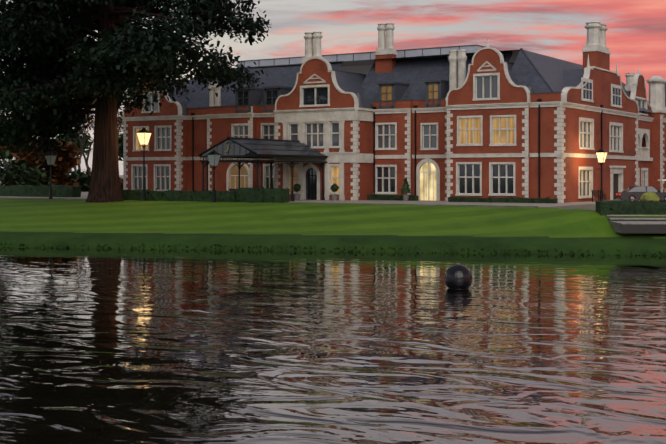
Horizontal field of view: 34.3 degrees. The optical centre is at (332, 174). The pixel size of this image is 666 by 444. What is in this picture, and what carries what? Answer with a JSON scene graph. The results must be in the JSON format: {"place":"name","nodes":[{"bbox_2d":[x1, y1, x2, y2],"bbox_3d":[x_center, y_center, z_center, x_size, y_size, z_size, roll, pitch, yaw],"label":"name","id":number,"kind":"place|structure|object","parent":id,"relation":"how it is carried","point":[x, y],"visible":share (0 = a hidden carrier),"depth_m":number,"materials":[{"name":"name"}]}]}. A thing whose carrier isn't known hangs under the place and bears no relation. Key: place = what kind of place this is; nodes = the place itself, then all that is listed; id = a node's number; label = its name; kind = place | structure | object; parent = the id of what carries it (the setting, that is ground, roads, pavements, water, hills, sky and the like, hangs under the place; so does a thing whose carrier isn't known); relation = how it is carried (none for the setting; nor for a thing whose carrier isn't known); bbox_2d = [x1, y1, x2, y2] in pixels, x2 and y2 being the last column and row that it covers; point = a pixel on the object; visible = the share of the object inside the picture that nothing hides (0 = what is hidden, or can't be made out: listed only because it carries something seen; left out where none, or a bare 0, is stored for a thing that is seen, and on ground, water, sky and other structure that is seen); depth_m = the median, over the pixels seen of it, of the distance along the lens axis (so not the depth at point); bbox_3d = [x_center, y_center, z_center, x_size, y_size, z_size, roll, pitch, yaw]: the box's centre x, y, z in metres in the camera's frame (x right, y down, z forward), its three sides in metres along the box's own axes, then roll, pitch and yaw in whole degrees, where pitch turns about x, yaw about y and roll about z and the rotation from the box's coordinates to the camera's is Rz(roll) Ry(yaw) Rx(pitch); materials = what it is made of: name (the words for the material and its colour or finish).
{"place":"outdoors","nodes":[
{"label":"outdoors","id":0,"kind":"place"},
{"bbox_2d":[0,247,665,443],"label":"water","id":1,"kind":"structure","parent":0,"point":[135,346],"depth_m":28.34,"materials":[{"name":"liquid"}]},
{"bbox_2d":[444,264,471,288],"bbox_3d":[5.025,4.173,43.313,1.120,1.120,1.120,0,0,32],"label":"floating ball","id":2,"kind":"object","parent":1,"relation":"on","point":[457,276],"visible":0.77,"depth_m":42.91,"materials":[{"name":"black"}]},
{"bbox_2d":[0,175,665,255],"bbox_3d":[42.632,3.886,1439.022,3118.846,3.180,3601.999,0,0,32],"label":"ground","id":3,"kind":"structure","parent":0,"point":[445,225],"depth_m":70.83,"materials":[{"name":"green plant"}]},
{"bbox_2d":[44,151,56,198],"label":"lamp","id":4,"kind":"object","parent":3,"relation":"on","point":[50,157],"visible":1,"depth_m":99.52,"materials":[{"name":"black metal"}]},
{"bbox_2d":[0,107,123,191],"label":"trees","id":5,"kind":"object","parent":3,"relation":"on","point":[23,169],"visible":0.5,"depth_m":140.13,"materials":[{"name":"green plant"}]},
{"bbox_2d":[0,0,270,202],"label":"tree","id":6,"kind":"object","parent":3,"relation":"on","point":[54,48],"visible":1,"depth_m":90.27,"materials":[{"name":"green plant"}]},
{"bbox_2d":[136,127,151,200],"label":"lamp","id":7,"kind":"object","parent":3,"relation":"on","point":[143,135],"visible":1,"depth_m":93.56,"materials":[{"name":"black metal"}]},
{"bbox_2d":[206,150,220,201],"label":"lamp","id":8,"kind":"object","parent":3,"relation":"on","point":[213,156],"visible":1,"depth_m":89.52,"materials":[{"name":"black metal"}]},
{"bbox_2d":[198,135,327,200],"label":"porte cochere","id":9,"kind":"object","parent":3,"relation":"on","point":[237,148],"visible":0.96,"depth_m":94.19,"materials":[{"name":"black metal"}]},
{"bbox_2d":[0,185,665,215],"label":"hedges","id":10,"kind":"object","parent":3,"relation":"on","point":[649,203],"visible":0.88,"depth_m":90.68,"materials":[{"name":"green plant"}]},
{"bbox_2d":[0,197,665,232],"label":"hardscape","id":11,"kind":"structure","parent":3,"relation":"on","point":[638,225],"depth_m":66.73,"materials":[{"name":"stone"}]},
{"bbox_2d":[616,186,665,201],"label":"car","id":12,"kind":"object","parent":11,"relation":"on","point":[633,193],"visible":0.77,"depth_m":90.68,"materials":[{"name":"black paint"}]},
{"bbox_2d":[658,179,665,191],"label":"golf buggy","id":13,"kind":"object","parent":11,"relation":"on","point":[664,189],"visible":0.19,"depth_m":94.90,"materials":[{"name":"white plastic"}]},
{"bbox_2d":[0,242,665,255],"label":"bank tufts","id":14,"kind":"object","parent":3,"relation":"on","point":[305,247],"visible":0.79,"depth_m":64.44,"materials":[{"name":"green plant"}]},
{"bbox_2d":[293,177,410,200],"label":"potted plants","id":15,"kind":"object","parent":3,"relation":"on","point":[334,188],"visible":1,"depth_m":97.76,"materials":[{"name":"grey"}]},
{"bbox_2d":[122,22,665,202],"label":"mansion","id":16,"kind":"structure","parent":3,"relation":"on","point":[437,123],"depth_m":99.98,"materials":[{"name":"brick"}]},
{"bbox_2d":[591,190,605,201],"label":"outdoor furniture","id":17,"kind":"object","parent":3,"relation":"on","point":[595,193],"visible":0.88,"depth_m":93.86,"materials":[{"name":"brown wood"}]},
{"bbox_2d":[595,147,607,199],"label":"lamp","id":18,"kind":"object","parent":3,"relation":"on","point":[601,154],"visible":0.94,"depth_m":91.94,"materials":[{"name":"black metal"}]},
{"bbox_2d":[0,0,665,174],"label":"sky","id":19,"kind":"structure","parent":0,"point":[636,32],"materials":[{"name":"pink"}]}
]}

